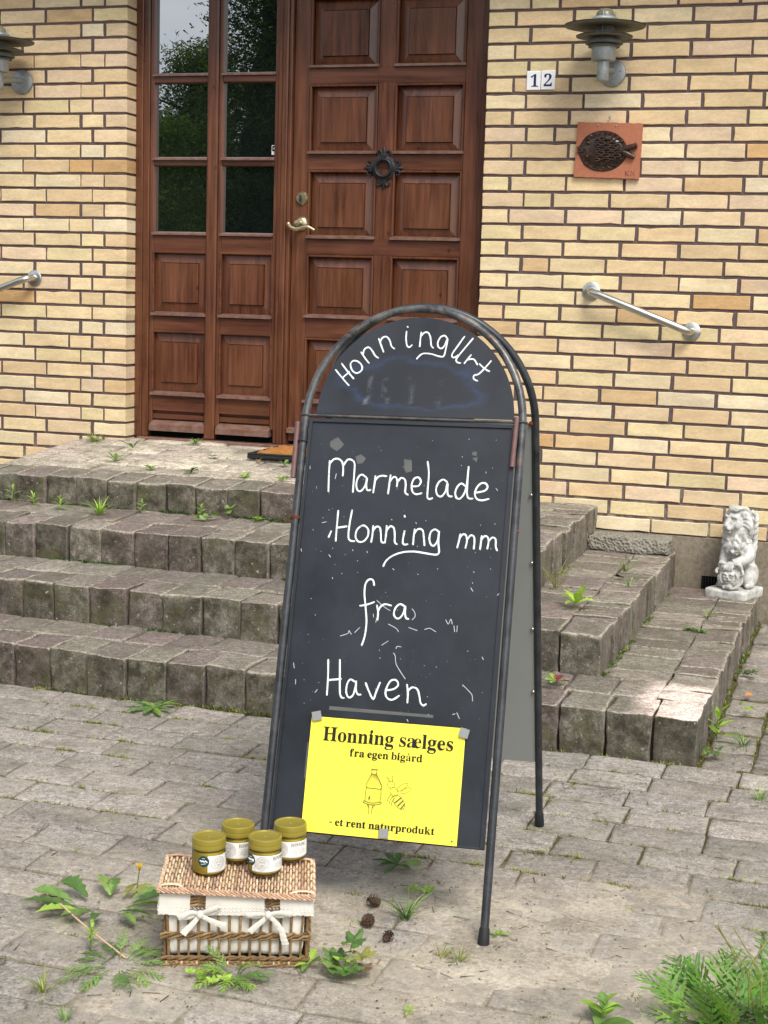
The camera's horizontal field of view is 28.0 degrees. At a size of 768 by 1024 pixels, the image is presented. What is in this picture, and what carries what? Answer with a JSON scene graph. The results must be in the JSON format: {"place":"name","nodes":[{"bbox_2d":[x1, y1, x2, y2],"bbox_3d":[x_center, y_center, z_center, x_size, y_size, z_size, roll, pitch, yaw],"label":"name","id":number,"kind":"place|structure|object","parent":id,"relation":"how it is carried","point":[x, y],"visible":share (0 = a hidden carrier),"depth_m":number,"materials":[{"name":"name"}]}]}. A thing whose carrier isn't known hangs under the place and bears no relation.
{"place":"outdoors","nodes":[
{"label":"outdoors","id":0,"kind":"place"},
{"bbox_2d":[0,625,767,1023],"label":"paving","id":1,"kind":"structure","parent":0,"point":[184,767],"depth_m":3.60,"materials":[{"name":"grey stone"}]},
{"bbox_2d":[19,968,71,993],"bbox_3d":[-0.623,0.867,2.832,0.110,0.040,0.099,4,9,18],"label":"grass tuft","id":2,"kind":"object","parent":1,"relation":"on","point":[42,985],"visible":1,"depth_m":2.84,"materials":[{"name":"green plant"}]},
{"bbox_2d":[54,1004,75,1023],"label":"grass tuft","id":3,"kind":"object","parent":1,"relation":"on","point":[63,1014],"visible":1,"depth_m":2.74,"materials":[{"name":"green plant"}]},
{"bbox_2d":[60,903,125,958],"bbox_3d":[-0.587,0.838,3.081,0.010,0.028,0.259,-5,11,-40],"label":"dry stalk","id":4,"kind":"object","parent":1,"relation":"on","point":[84,925],"visible":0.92,"depth_m":3.06,"materials":[{"name":"beige plant"}]},
{"bbox_2d":[55,919,169,991],"bbox_3d":[-0.503,0.851,2.947,0.240,0.074,0.230,4,9,18],"label":"feathery weed","id":5,"kind":"object","parent":1,"relation":"on","point":[146,954],"visible":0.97,"depth_m":2.96,"materials":[{"name":"green plant"}]},
{"bbox_2d":[124,699,180,715],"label":"dandelion","id":6,"kind":"object","parent":1,"relation":"on","point":[151,706],"visible":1,"depth_m":4.75,"materials":[{"name":"green plant"}]},
{"bbox_2d":[185,945,274,993],"bbox_3d":[-0.296,0.866,2.883,0.173,0.054,0.120,4,9,18],"label":"feathery weed","id":7,"kind":"object","parent":1,"relation":"on","point":[228,977],"visible":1,"depth_m":2.89,"materials":[{"name":"green plant"}]},
{"bbox_2d":[156,853,315,967],"bbox_3d":[-0.289,0.784,3.043,0.305,0.170,0.209,1,8,-3],"label":"wicker basket","id":8,"kind":"object","parent":1,"relation":"on","point":[240,909],"visible":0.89,"depth_m":2.96,"materials":[{"name":"beige wicker"}]},
{"bbox_2d":[192,830,225,875],"bbox_3d":[-0.344,0.671,3.022,0.068,0.074,0.069,4,9,18],"label":"honey jar","id":9,"kind":"object","parent":8,"relation":"on","point":[208,852],"visible":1,"depth_m":3.00,"materials":[{"name":"yellow glass"}]},
{"bbox_2d":[221,817,254,862],"bbox_3d":[-0.294,0.661,3.098,0.068,0.074,0.068,4,9,18],"label":"honey jar","id":10,"kind":"object","parent":8,"relation":"on","point":[237,831],"visible":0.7,"depth_m":3.07,"materials":[{"name":"yellow glass"}]},
{"bbox_2d":[248,830,281,875],"bbox_3d":[-0.235,0.672,3.031,0.068,0.074,0.068,4,9,18],"label":"honey jar","id":11,"kind":"object","parent":8,"relation":"on","point":[264,852],"visible":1,"depth_m":3.01,"materials":[{"name":"yellow glass"}]},
{"bbox_2d":[274,817,306,861],"bbox_3d":[-0.190,0.662,3.111,0.068,0.074,0.068,4,9,18],"label":"honey jar","id":12,"kind":"object","parent":8,"relation":"on","point":[292,831],"visible":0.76,"depth_m":3.09,"materials":[{"name":"yellow glass"}]},
{"bbox_2d":[293,949,320,971],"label":"dandelion","id":13,"kind":"object","parent":1,"relation":"on","point":[312,953],"visible":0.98,"depth_m":2.97,"materials":[{"name":"green plant"}]},
{"bbox_2d":[320,928,377,975],"bbox_3d":[-0.071,0.850,2.937,0.111,0.082,0.101,4,9,18],"label":"mallow weed","id":14,"kind":"object","parent":1,"relation":"on","point":[334,956],"visible":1,"depth_m":2.94,"materials":[{"name":"green plant"}]},
{"bbox_2d":[361,913,374,927],"bbox_3d":[-0.033,0.842,3.174,0.030,0.029,0.029,4,9,18],"label":"pine cone","id":15,"kind":"object","parent":1,"relation":"on","point":[367,920],"visible":1,"depth_m":3.17,"materials":[{"name":"brown plant"}]},
{"bbox_2d":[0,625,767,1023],"bbox_3d":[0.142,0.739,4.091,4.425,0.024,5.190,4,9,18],"label":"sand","id":16,"kind":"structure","parent":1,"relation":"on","point":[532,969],"depth_m":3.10,"materials":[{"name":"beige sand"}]},
{"bbox_2d":[23,862,158,924],"bbox_3d":[-0.591,0.795,3.220,0.316,0.071,0.228,4,9,18],"label":"dandelion","id":17,"kind":"object","parent":16,"relation":"on","point":[109,885],"visible":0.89,"depth_m":3.24,"materials":[{"name":"green plant"}]},
{"bbox_2d":[366,893,380,907],"bbox_3d":[-0.022,0.828,3.275,0.032,0.033,0.031,-5,10,-39],"label":"pine cone","id":18,"kind":"object","parent":16,"relation":"on","point":[374,901],"visible":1,"depth_m":3.27,"materials":[{"name":"brown plant"}]},
{"bbox_2d":[402,884,436,892],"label":"clover weed","id":19,"kind":"object","parent":16,"relation":"on","point":[428,889],"visible":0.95,"depth_m":3.36,"materials":[{"name":"green plant"}]},
{"bbox_2d":[433,940,460,958],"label":"grass tuft","id":20,"kind":"object","parent":16,"relation":"on","point":[446,952],"visible":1,"depth_m":3.04,"materials":[{"name":"green plant"}]},
{"bbox_2d":[441,944,475,964],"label":"grass tuft","id":21,"kind":"object","parent":16,"relation":"on","point":[461,958],"visible":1,"depth_m":3.02,"materials":[{"name":"green plant"}]},
{"bbox_2d":[490,930,510,935],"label":"dandelion","id":22,"kind":"object","parent":16,"relation":"on","point":[498,932],"visible":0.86,"depth_m":3.14,"materials":[{"name":"green plant"}]},
{"bbox_2d":[578,991,633,1023],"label":"sprout","id":23,"kind":"object","parent":16,"relation":"on","point":[599,1012],"visible":1,"depth_m":2.77,"materials":[{"name":"green plant"}]},
{"bbox_2d":[740,701,754,709],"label":"broadleaf weed","id":24,"kind":"object","parent":16,"relation":"on","point":[748,708],"visible":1,"depth_m":4.91,"materials":[{"name":"green plant"}]},
{"bbox_2d":[0,447,767,1023],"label":"moss","id":25,"kind":"object","parent":1,"relation":"on","point":[604,673],"visible":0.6,"depth_m":4.49,"materials":[{"name":"green plant"}]},
{"bbox_2d":[0,685,767,1023],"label":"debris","id":26,"kind":"object","parent":1,"relation":"on","point":[392,895],"visible":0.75,"depth_m":3.29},
{"bbox_2d":[382,930,393,941],"bbox_3d":[0.009,0.856,3.104,0.025,0.025,0.025,4,9,18],"label":"pine cone","id":27,"kind":"object","parent":1,"relation":"on","point":[387,936],"visible":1,"depth_m":3.10,"materials":[{"name":"brown plant"}]},
{"bbox_2d":[373,852,422,872],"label":"dandelion","id":28,"kind":"object","parent":1,"relation":"on","point":[396,859],"visible":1,"depth_m":3.50,"materials":[{"name":"green plant"}]},
{"bbox_2d":[260,303,543,945],"bbox_3d":[0.076,0.186,3.426,0.556,1.290,0.807,4,9,18],"label":"chalkboard sign","id":29,"kind":"object","parent":1,"relation":"on","point":[414,596],"visible":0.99,"depth_m":3.30,"materials":[{"name":"metal"}]},
{"bbox_2d":[302,717,465,845],"bbox_3d":[-0.002,0.558,3.202,0.335,0.232,0.076,4,8,13],"label":"poster","id":30,"kind":"object","parent":29,"relation":"attached to","point":[399,781],"visible":1,"depth_m":3.20,"materials":[{"name":"yellow paper"}]},
{"bbox_2d":[312,711,321,720],"bbox_3d":[-0.142,0.431,3.255,0.024,0.024,0.012,3,8,9],"label":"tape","id":31,"kind":"object","parent":30,"relation":"attached to","point":[316,715],"visible":1,"depth_m":3.25,"materials":[{"name":"white plastic"}]},
{"bbox_2d":[379,828,388,838],"bbox_3d":[-0.001,0.664,3.176,0.020,0.021,0.011,4,8,13],"label":"magnet","id":32,"kind":"object","parent":30,"relation":"attached to","point":[384,833],"visible":1,"depth_m":3.17,"materials":[{"name":"white plastic"}]},
{"bbox_2d":[458,727,469,738],"bbox_3d":[0.166,0.457,3.178,0.023,0.024,0.012,4,9,18],"label":"magnet","id":33,"kind":"object","parent":30,"relation":"attached to","point":[463,732],"visible":1,"depth_m":3.17,"materials":[{"name":"white plastic"}]},
{"bbox_2d":[376,881,431,920],"bbox_3d":[0.046,0.815,3.215,0.122,0.071,0.119,1,8,-4],"label":"grass tuft","id":34,"kind":"object","parent":1,"relation":"on","point":[408,913],"visible":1,"depth_m":3.22,"materials":[{"name":"green plant"}]},
{"bbox_2d":[403,1005,414,1015],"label":"dandelion","id":35,"kind":"object","parent":1,"relation":"on","point":[408,1009],"visible":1,"depth_m":2.79,"materials":[{"name":"green plant"}]},
{"bbox_2d":[631,925,767,1023],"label":"tansy plant","id":36,"kind":"object","parent":1,"relation":"on","point":[722,1007],"visible":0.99,"depth_m":2.78,"materials":[{"name":"green plant"}]},
{"bbox_2d":[700,745,722,754],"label":"broadleaf weed","id":37,"kind":"object","parent":1,"relation":"on","point":[713,752],"visible":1,"depth_m":4.42,"materials":[{"name":"green plant"}]},
{"bbox_2d":[708,704,744,739],"bbox_3d":[1.002,0.628,4.607,0.115,0.110,0.154,-5,10,-38],"label":"sprout","id":38,"kind":"object","parent":1,"relation":"on","point":[717,712],"visible":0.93,"depth_m":4.61,"materials":[{"name":"green plant"}]},
{"bbox_2d":[729,728,756,746],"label":"grass tuft","id":39,"kind":"object","parent":1,"relation":"on","point":[742,740],"visible":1,"depth_m":4.56,"materials":[{"name":"green plant"}]},
{"bbox_2d":[724,931,767,985],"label":"tansy plant","id":40,"kind":"object","parent":1,"relation":"on","point":[763,950],"visible":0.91,"depth_m":2.83,"materials":[{"name":"green plant"}]},
{"bbox_2d":[736,669,757,674],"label":"broadleaf weed","id":41,"kind":"object","parent":1,"relation":"on","point":[747,672],"visible":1,"depth_m":5.36,"materials":[{"name":"green plant"}]},
{"bbox_2d":[747,789,767,800],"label":"grass tuft","id":42,"kind":"object","parent":1,"relation":"on","point":[762,795],"visible":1,"depth_m":4.06,"materials":[{"name":"green plant"}]},
{"bbox_2d":[542,673,572,683],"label":"dandelion","id":43,"kind":"object","parent":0,"point":[556,678],"visible":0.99,"depth_m":4.66,"materials":[{"name":"green plant"}]},
{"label":"ground","id":44,"kind":"structure","parent":0,"visible":0},
{"bbox_2d":[0,438,758,767],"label":"stone steps","id":45,"kind":"structure","parent":44,"relation":"on","point":[208,590],"depth_m":5.37,"materials":[{"name":"stone"}]},
{"bbox_2d":[5,482,24,501],"bbox_3d":[-1.515,-0.082,6.273,0.097,0.092,0.079,4,9,18],"label":"sprout","id":46,"kind":"object","parent":45,"relation":"on","point":[12,485],"visible":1,"depth_m":6.28,"materials":[{"name":"green plant"}]},
{"bbox_2d":[27,491,39,504],"bbox_3d":[-1.422,-0.058,6.247,0.066,0.058,0.090,-1,9,-19],"label":"sprout","id":47,"kind":"object","parent":45,"relation":"on","point":[33,494],"visible":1,"depth_m":6.24,"materials":[{"name":"green plant"}]},
{"bbox_2d":[55,495,69,509],"bbox_3d":[-1.283,-0.037,6.114,0.080,0.068,0.066,4,9,18],"label":"sprout","id":48,"kind":"object","parent":45,"relation":"on","point":[59,497],"visible":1,"depth_m":6.12,"materials":[{"name":"green plant"}]},
{"bbox_2d":[84,431,107,441],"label":"grass tuft","id":49,"kind":"object","parent":45,"relation":"on","point":[92,438],"visible":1,"depth_m":7.08,"materials":[{"name":"green plant"}]},
{"bbox_2d":[85,496,115,513],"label":"grass tuft","id":50,"kind":"object","parent":45,"relation":"on","point":[100,508],"visible":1,"depth_m":6.05,"materials":[{"name":"green plant"}]},
{"bbox_2d":[107,451,123,460],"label":"dandelion","id":51,"kind":"object","parent":45,"relation":"on","point":[115,457],"visible":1,"depth_m":6.57,"materials":[{"name":"green plant"}]},
{"bbox_2d":[118,438,142,447],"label":"dandelion","id":52,"kind":"object","parent":45,"relation":"on","point":[131,444],"visible":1,"depth_m":6.87,"materials":[{"name":"green plant"}]},
{"bbox_2d":[136,498,147,512],"bbox_3d":[-0.957,-0.029,6.094,0.055,0.071,0.056,0,8,-11],"label":"sprout","id":53,"kind":"object","parent":45,"relation":"on","point":[141,505],"visible":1,"depth_m":6.09,"materials":[{"name":"green plant"}]},
{"bbox_2d":[182,467,198,471],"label":"dandelion","id":54,"kind":"object","parent":45,"relation":"on","point":[191,469],"visible":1,"depth_m":6.33,"materials":[{"name":"green plant"}]},
{"bbox_2d":[188,437,202,443],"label":"dandelion","id":55,"kind":"object","parent":45,"relation":"on","point":[195,441],"visible":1,"depth_m":7.01,"materials":[{"name":"green plant"}]},
{"bbox_2d":[192,504,235,519],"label":"heart leaf weed","id":56,"kind":"object","parent":45,"relation":"on","point":[214,513],"visible":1,"depth_m":5.96,"materials":[{"name":"green plant"}]},
{"bbox_2d":[239,472,250,477],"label":"dandelion","id":57,"kind":"object","parent":45,"relation":"on","point":[245,475],"visible":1,"depth_m":6.22,"materials":[{"name":"green plant"}]},
{"bbox_2d":[247,445,306,461],"bbox_3d":[-0.193,-0.250,6.683,0.728,0.044,0.351,4,9,18],"label":"doormat","id":58,"kind":"object","parent":45,"relation":"on","point":[283,452],"visible":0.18,"depth_m":6.62,"materials":[{"name":"orange fabric"}]},
{"bbox_2d":[543,549,589,588],"bbox_3d":[0.630,0.193,5.526,0.296,0.151,0.275,-6,11,-44],"label":"grass tuft","id":59,"kind":"object","parent":45,"relation":"on","point":[553,584],"visible":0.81,"depth_m":5.50,"materials":[{"name":"green plant"}]},
{"bbox_2d":[559,585,594,603],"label":"weed","id":60,"kind":"object","parent":45,"relation":"on","point":[575,597],"visible":1,"depth_m":5.16,"materials":[{"name":"green plant"}]},
{"bbox_2d":[621,577,637,586],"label":"grass tuft","id":61,"kind":"object","parent":45,"relation":"on","point":[628,582],"visible":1,"depth_m":5.56,"materials":[{"name":"green plant"}]},
{"bbox_2d":[617,556,643,571],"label":"grass tuft","id":62,"kind":"object","parent":45,"relation":"on","point":[624,567],"visible":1,"depth_m":5.85,"materials":[{"name":"green plant"}]},
{"bbox_2d":[588,531,673,556],"bbox_3d":[1.020,0.128,6.363,0.336,0.083,0.163,6,8,20],"label":"loose stone","id":63,"kind":"object","parent":45,"relation":"on","point":[628,542],"visible":1,"depth_m":6.30,"materials":[{"name":"stone"}]},
{"bbox_2d":[683,626,708,632],"bbox_3d":[1.126,0.422,5.532,0.104,0.012,0.058,7,10,32],"label":"moss cushion","id":64,"kind":"object","parent":45,"relation":"on","point":[695,629],"visible":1,"depth_m":5.52,"materials":[{"name":"green plant"}]},
{"bbox_2d":[701,607,721,616],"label":"grass tuft","id":65,"kind":"object","parent":45,"relation":"on","point":[706,611],"visible":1,"depth_m":5.79,"materials":[{"name":"green plant"}]},
{"bbox_2d":[705,504,762,601],"bbox_3d":[1.424,0.158,6.207,0.176,0.375,0.206,8,10,38],"label":"lion statue","id":66,"kind":"object","parent":45,"relation":"on","point":[737,575],"visible":1,"depth_m":6.15,"materials":[{"name":"white stone"}]},
{"bbox_2d":[0,0,767,624],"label":"house","id":67,"kind":"structure","parent":44,"relation":"on","point":[230,222],"depth_m":6.72,"materials":[{"name":"yellow brick"}]},
{"bbox_2d":[0,26,34,94],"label":"wall lamp","id":68,"kind":"object","parent":67,"relation":"attached to","point":[21,81],"visible":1,"depth_m":6.89,"materials":[{"name":"metal"}]},
{"bbox_2d":[0,270,41,291],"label":"handrail","id":69,"kind":"object","parent":67,"relation":"attached to","point":[33,277],"visible":1,"depth_m":7.14,"materials":[{"name":"metal"}]},
{"bbox_2d":[148,0,280,442],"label":"side window","id":70,"kind":"structure","parent":67,"relation":"in","point":[215,63],"depth_m":6.99,"materials":[{"name":"brown wood"}]},
{"bbox_2d":[286,0,484,440],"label":"front door","id":71,"kind":"structure","parent":67,"relation":"in","point":[352,217],"depth_m":6.73,"materials":[{"name":"brown wood"}]},
{"bbox_2d":[526,71,540,89],"bbox_3d":[0.618,-1.780,6.349,0.058,0.078,0.009,4,9,18],"label":"house number tile","id":72,"kind":"object","parent":67,"relation":"attached to","point":[533,80],"visible":1,"depth_m":6.34,"materials":[{"name":"white ceramic"}]},
{"bbox_2d":[541,70,555,89],"bbox_3d":[0.675,-1.777,6.330,0.058,0.078,0.009,4,9,18],"label":"house number tile","id":73,"kind":"object","parent":67,"relation":"attached to","point":[547,79],"visible":1,"depth_m":6.33,"materials":[{"name":"white ceramic"}]},
{"bbox_2d":[564,8,645,86],"bbox_3d":[0.872,-1.841,6.070,0.320,0.279,0.360,4,9,18],"label":"wall lamp","id":74,"kind":"object","parent":67,"relation":"attached to","point":[604,34],"visible":1,"depth_m":6.02,"materials":[{"name":"metal"}]},
{"bbox_2d":[574,116,642,179],"bbox_3d":[0.913,-1.486,6.274,0.274,0.252,0.040,4,9,18],"label":"fish plaque","id":75,"kind":"object","parent":67,"relation":"attached to","point":[611,150],"visible":1,"depth_m":6.27,"materials":[{"name":"ceramic"}]},
{"bbox_2d":[583,282,700,340],"bbox_3d":[1.046,-0.822,6.294,0.496,0.230,0.086,4,9,18],"label":"handrail","id":76,"kind":"object","parent":67,"relation":"attached to","point":[691,331],"visible":1,"depth_m":6.27,"materials":[{"name":"metal"}]}
]}

